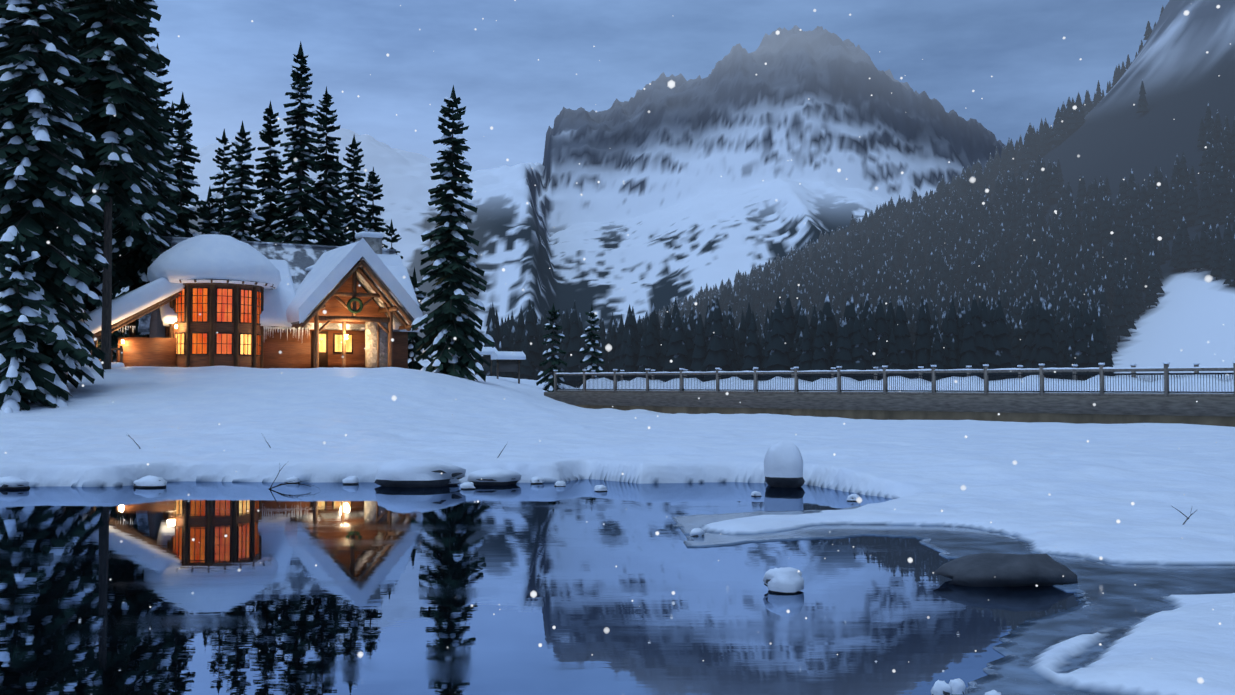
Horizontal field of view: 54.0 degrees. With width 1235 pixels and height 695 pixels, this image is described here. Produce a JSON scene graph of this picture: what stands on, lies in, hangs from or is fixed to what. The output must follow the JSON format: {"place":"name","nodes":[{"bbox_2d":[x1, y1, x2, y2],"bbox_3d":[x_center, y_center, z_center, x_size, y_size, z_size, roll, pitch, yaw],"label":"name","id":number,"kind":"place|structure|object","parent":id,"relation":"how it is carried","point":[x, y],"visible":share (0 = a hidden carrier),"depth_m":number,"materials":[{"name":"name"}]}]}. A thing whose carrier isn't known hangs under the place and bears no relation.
{"place":"outdoors","nodes":[
{"label":"outdoors","id":0,"kind":"place"},
{"bbox_2d":[471,347,497,354],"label":"snow","id":1,"kind":"structure","parent":0,"point":[488,351],"depth_m":99.25,"materials":[{"name":"white snow"}]},
{"bbox_2d":[491,351,525,359],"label":"snow","id":2,"kind":"structure","parent":0,"point":[506,355],"depth_m":96.29,"materials":[{"name":"white snow"}]},
{"bbox_2d":[0,479,1080,694],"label":"lake","id":3,"kind":"structure","parent":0,"point":[394,584],"depth_m":11.60,"materials":[{"name":"blue liquid"}]},
{"bbox_2d":[0,476,29,489],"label":"rock","id":4,"kind":"object","parent":3,"relation":"on","point":[10,482],"visible":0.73,"depth_m":23.49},
{"bbox_2d":[133,475,166,487],"bbox_3d":[-9.263,2.705,24.063,0.641,0.321,0.477,-1,-2,21],"label":"rock","id":5,"kind":"object","parent":3,"relation":"on","point":[150,481],"visible":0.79,"depth_m":23.90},
{"bbox_2d":[285,476,299,482],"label":"rock","id":6,"kind":"object","parent":3,"relation":"on","point":[293,479],"visible":0.77,"depth_m":24.99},
{"bbox_2d":[269,466,317,488],"bbox_3d":[-6.367,2.687,23.578,1.622,0.958,0.648,-1,-2,22],"label":"twig","id":7,"kind":"object","parent":3,"relation":"on","point":[285,483],"visible":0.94,"depth_m":23.51,"materials":[{"name":"brown wood"}]},
{"bbox_2d":[342,476,358,483],"bbox_3d":[-5.459,2.737,24.792,0.341,0.228,0.279,0,-2,-2],"label":"rock","id":8,"kind":"object","parent":3,"relation":"on","point":[351,480],"visible":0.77,"depth_m":24.69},
{"bbox_2d":[374,459,465,487],"bbox_3d":[-3.975,2.576,24.427,1.841,0.680,1.153,0,-2,-2],"label":"rock","id":9,"kind":"object","parent":3,"relation":"on","point":[413,473],"visible":0.79,"depth_m":24.03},
{"bbox_2d":[448,478,459,484],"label":"rock","id":10,"kind":"object","parent":3,"relation":"on","point":[454,481],"visible":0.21,"depth_m":24.42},
{"bbox_2d":[460,482,475,488],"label":"rock","id":11,"kind":"object","parent":3,"relation":"on","point":[467,485],"visible":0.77,"depth_m":23.52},
{"bbox_2d":[467,468,520,485],"bbox_3d":[-2.509,2.676,24.691,1.098,0.446,0.816,0,-2,-2],"label":"rock","id":12,"kind":"object","parent":3,"relation":"on","point":[495,477],"visible":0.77,"depth_m":24.40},
{"bbox_2d":[530,476,543,483],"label":"rock","id":13,"kind":"object","parent":3,"relation":"on","point":[536,480],"visible":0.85,"depth_m":24.84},
{"bbox_2d":[554,481,565,485],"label":"rock","id":14,"kind":"object","parent":3,"relation":"on","point":[560,483],"visible":0.62,"depth_m":24.20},
{"bbox_2d":[594,485,607,491],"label":"rock","id":15,"kind":"object","parent":3,"relation":"on","point":[600,488],"visible":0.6,"depth_m":23.04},
{"bbox_2d":[690,528,704,536],"bbox_3d":[1.062,2.491,16.206,0.204,0.156,0.181,0,-2,-2],"label":"rock","id":16,"kind":"object","parent":3,"relation":"on","point":[697,532],"visible":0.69,"depth_m":16.14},
{"bbox_2d":[751,491,761,495],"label":"rock","id":17,"kind":"object","parent":3,"relation":"on","point":[754,493],"visible":0.73,"depth_m":22.05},
{"bbox_2d":[763,567,803,593],"bbox_3d":[1.645,2.318,11.979,0.402,0.310,0.389,0,-2,-2],"label":"rock","id":18,"kind":"object","parent":3,"relation":"on","point":[788,580],"visible":0.88,"depth_m":11.87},
{"bbox_2d":[764,440,804,487],"bbox_3d":[3.317,2.365,24.181,0.799,1.020,0.844,0,-2,-2],"label":"rock","id":19,"kind":"object","parent":3,"relation":"on","point":[783,464],"visible":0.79,"depth_m":23.91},
{"bbox_2d":[847,494,859,500],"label":"rock","id":20,"kind":"object","parent":3,"relation":"on","point":[852,497],"visible":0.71,"depth_m":21.12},
{"bbox_2d":[931,680,952,694],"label":"rock","id":21,"kind":"object","parent":3,"relation":"on","point":[939,687],"visible":1,"depth_m":7.87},
{"bbox_2d":[949,678,964,693],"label":"rock","id":22,"kind":"object","parent":3,"relation":"on","point":[957,685],"visible":0.92,"depth_m":7.94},
{"bbox_2d":[984,690,1000,694],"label":"rock","id":23,"kind":"object","parent":3,"relation":"on","point":[993,692],"visible":1,"depth_m":7.74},
{"bbox_2d":[933,553,1077,586],"bbox_3d":[3.966,2.335,12.519,1.439,0.407,0.829,0,-2,-2],"label":"rock","id":24,"kind":"object","parent":3,"relation":"on","point":[994,570],"visible":0.75,"depth_m":12.27,"materials":[{"name":"grey stone"}]},
{"bbox_2d":[101,25,1004,374],"bbox_3d":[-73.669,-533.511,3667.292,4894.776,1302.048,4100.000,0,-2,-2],"label":"mountain peak","id":25,"kind":"structure","parent":0,"point":[697,177],"depth_m":3764.09,"materials":[{"name":"white snow"}]},
{"bbox_2d":[4,5,1227,683],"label":"snowflakes","id":26,"kind":"object","parent":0,"point":[672,85],"visible":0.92,"depth_m":4.49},
{"bbox_2d":[0,366,1234,694],"bbox_3d":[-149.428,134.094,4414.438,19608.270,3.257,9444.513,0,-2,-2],"label":"snowy ground","id":27,"kind":"structure","parent":0,"point":[1154,586],"depth_m":25.30,"materials":[{"name":"white snow"}]},
{"bbox_2d":[0,1,16,246],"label":"spruce","id":28,"kind":"object","parent":27,"relation":"on","point":[4,38],"visible":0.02,"depth_m":49.55,"materials":[{"name":"green plant"}]},
{"bbox_2d":[0,231,70,412],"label":"spruce","id":29,"kind":"object","parent":27,"relation":"on","point":[24,372],"visible":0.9,"depth_m":39.62,"materials":[{"name":"green plant"}]},
{"bbox_2d":[0,0,109,396],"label":"spruce","id":30,"kind":"object","parent":27,"relation":"on","point":[34,128],"visible":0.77,"depth_m":43.01,"materials":[{"name":"green plant"}]},
{"bbox_2d":[50,0,118,347],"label":"spruce","id":31,"kind":"object","parent":27,"relation":"on","point":[76,259],"visible":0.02,"depth_m":60.13,"materials":[{"name":"green plant"}]},
{"bbox_2d":[82,21,124,361],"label":"spruce","id":32,"kind":"object","parent":27,"relation":"on","point":[97,273],"depth_m":77.13,"materials":[{"name":"green plant"}]},
{"bbox_2d":[51,0,171,369],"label":"spruce","id":33,"kind":"object","parent":27,"relation":"on","point":[116,83],"visible":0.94,"depth_m":51.10,"materials":[{"name":"green plant"}]},
{"bbox_2d":[95,228,128,361],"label":"spruce","id":34,"kind":"object","parent":27,"relation":"on","point":[122,332],"depth_m":85.96,"materials":[{"name":"green plant"}]},
{"bbox_2d":[91,0,176,336],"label":"spruce","id":35,"kind":"object","parent":27,"relation":"on","point":[133,247],"visible":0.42,"depth_m":64.78,"materials":[{"name":"green plant"}]},
{"bbox_2d":[112,43,186,337],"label":"spruce","id":36,"kind":"object","parent":27,"relation":"on","point":[169,223],"visible":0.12,"depth_m":72.44,"materials":[{"name":"green plant"}]},
{"bbox_2d":[161,101,191,235],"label":"spruce","id":37,"kind":"object","parent":27,"relation":"on","point":[171,109],"visible":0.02,"depth_m":94.24,"materials":[{"name":"green plant"}]},
{"bbox_2d":[162,92,206,237],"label":"spruce","id":38,"kind":"object","parent":27,"relation":"on","point":[187,196],"visible":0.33,"depth_m":76.29,"materials":[{"name":"green plant"}]},
{"bbox_2d":[196,186,223,234],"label":"spruce","id":39,"kind":"object","parent":27,"relation":"on","point":[208,213],"visible":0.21,"depth_m":78.20,"materials":[{"name":"green plant"}]},
{"bbox_2d":[208,129,234,235],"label":"spruce","id":40,"kind":"object","parent":27,"relation":"on","point":[224,164],"visible":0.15,"depth_m":97.20,"materials":[{"name":"green plant"}]},
{"bbox_2d":[219,120,264,241],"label":"spruce","id":41,"kind":"object","parent":27,"relation":"on","point":[240,214],"visible":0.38,"depth_m":80.26,"materials":[{"name":"green plant"}]},
{"bbox_2d":[90,236,419,368],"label":"house","id":42,"kind":"structure","parent":27,"relation":"on","point":[352,323],"depth_m":65.34,"materials":[{"name":"wood"}]},
{"bbox_2d":[84,362,123,366],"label":"snow","id":43,"kind":"structure","parent":42,"relation":"on","point":[116,364],"depth_m":59.06,"materials":[{"name":"white snow"}]},
{"bbox_2d":[82,277,184,333],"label":"roof snow","id":44,"kind":"structure","parent":42,"relation":"on","point":[134,301],"depth_m":60.68,"materials":[{"name":"white snow"}]},
{"bbox_2d":[114,326,309,338],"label":"icicles","id":45,"kind":"object","parent":42,"relation":"attached to","point":[294,328],"visible":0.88,"depth_m":65.25,"materials":[{"name":"white"}]},
{"bbox_2d":[147,234,280,288],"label":"snow on roof","id":46,"kind":"structure","parent":42,"relation":"on","point":[211,256],"depth_m":61.86,"materials":[{"name":"white snow"}]},
{"bbox_2d":[160,259,295,326],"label":"roof snow","id":47,"kind":"structure","parent":42,"relation":"attached to","point":[279,299],"depth_m":65.32,"materials":[{"name":"white snow"}]},
{"bbox_2d":[305,254,402,270],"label":"roof snow","id":48,"kind":"structure","parent":42,"relation":"attached to","point":[386,259],"depth_m":71.80,"materials":[{"name":"white snow"}]},
{"bbox_2d":[286,238,422,326],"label":"snow on roof","id":49,"kind":"structure","parent":42,"relation":"attached to","point":[314,289],"depth_m":64.86,"materials":[{"name":"white snow"}]},
{"bbox_2d":[355,231,383,238],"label":"chimney snow cap","id":50,"kind":"object","parent":42,"relation":"on","point":[369,234],"visible":0.81,"depth_m":71.64,"materials":[{"name":"white snow"}]},
{"bbox_2d":[385,265,423,329],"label":"roof snow","id":51,"kind":"structure","parent":42,"relation":"attached to","point":[400,275],"depth_m":70.53,"materials":[{"name":"white snow"}]},
{"bbox_2d":[248,100,291,241],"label":"spruce","id":52,"kind":"object","parent":27,"relation":"on","point":[269,212],"visible":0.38,"depth_m":85.31,"materials":[{"name":"green plant"}]},
{"bbox_2d":[271,42,327,244],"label":"spruce","id":53,"kind":"object","parent":27,"relation":"on","point":[304,154],"visible":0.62,"depth_m":82.44,"materials":[{"name":"green plant"}]},
{"bbox_2d":[304,86,351,245],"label":"spruce","id":54,"kind":"object","parent":27,"relation":"on","point":[329,165],"visible":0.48,"depth_m":84.56,"materials":[{"name":"green plant"}]},
{"bbox_2d":[331,155,352,245],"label":"spruce","id":55,"kind":"object","parent":27,"relation":"on","point":[339,180],"visible":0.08,"depth_m":99.54,"materials":[{"name":"green plant"}]},
{"bbox_2d":[337,135,370,242],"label":"spruce","id":56,"kind":"object","parent":27,"relation":"on","point":[350,210],"visible":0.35,"depth_m":88.61,"materials":[{"name":"green plant"}]},
{"bbox_2d":[361,166,388,247],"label":"spruce","id":57,"kind":"object","parent":27,"relation":"on","point":[373,223],"visible":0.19,"depth_m":90.68,"materials":[{"name":"green plant"}]},
{"bbox_2d":[385,219,411,340],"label":"spruce","id":58,"kind":"object","parent":27,"relation":"on","point":[391,233],"visible":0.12,"depth_m":101.60,"materials":[{"name":"green plant"}]},
{"bbox_2d":[408,266,432,369],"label":"spruce","id":59,"kind":"object","parent":27,"relation":"on","point":[416,338],"visible":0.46,"depth_m":75.46,"materials":[{"name":"green plant"}]},
{"bbox_2d":[410,85,494,381],"bbox_3d":[-8.558,-5.779,62.814,4.327,15.903,4.017,1,-2,-19],"label":"spruce","id":60,"kind":"object","parent":27,"relation":"on","point":[452,252],"visible":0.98,"depth_m":62.40,"materials":[{"name":"green plant"}]},
{"bbox_2d":[475,355,491,375],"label":"kiosk sign","id":61,"kind":"object","parent":27,"relation":"on","point":[488,359],"visible":0.19,"depth_m":99.80,"materials":[{"name":"brown wood"}]},
{"bbox_2d":[494,359,519,383],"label":"kiosk sign","id":62,"kind":"object","parent":27,"relation":"on","point":[508,366],"visible":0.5,"depth_m":96.67,"materials":[{"name":"brown"}]},
{"bbox_2d":[536,303,566,391],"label":"spruce","id":63,"kind":"object","parent":27,"relation":"on","point":[553,359],"visible":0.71,"depth_m":104.65,"materials":[{"name":"green plant"}]},
{"bbox_2d":[579,306,604,382],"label":"spruce","id":64,"kind":"object","parent":27,"relation":"on","point":[589,341],"visible":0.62,"depth_m":107.65,"materials":[{"name":"green plant"}]},
{"bbox_2d":[544,361,1234,426],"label":"stone wall with railing","id":65,"kind":"object","parent":27,"relation":"on","point":[1118,399],"visible":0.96,"depth_m":58.07,"materials":[{"name":"stone"},{"name":"metal"},{"name":"snow"}]},
{"bbox_2d":[139,0,1168,172],"label":"sky","id":66,"kind":"structure","parent":0,"point":[229,67],"materials":[{"name":"blue"}]},
{"bbox_2d":[925,0,1234,381],"bbox_3d":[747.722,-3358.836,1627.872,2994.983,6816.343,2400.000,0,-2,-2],"label":"mountain","id":67,"kind":"structure","parent":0,"point":[1115,138],"depth_m":1196.52,"materials":[{"name":"white snow"}]},
{"bbox_2d":[483,5,1234,387],"bbox_3d":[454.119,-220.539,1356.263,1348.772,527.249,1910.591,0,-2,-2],"label":"forest","id":68,"kind":"object","parent":67,"relation":"on","point":[1065,287],"visible":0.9,"depth_m":802.53,"materials":[{"name":"green plant"}]}
]}

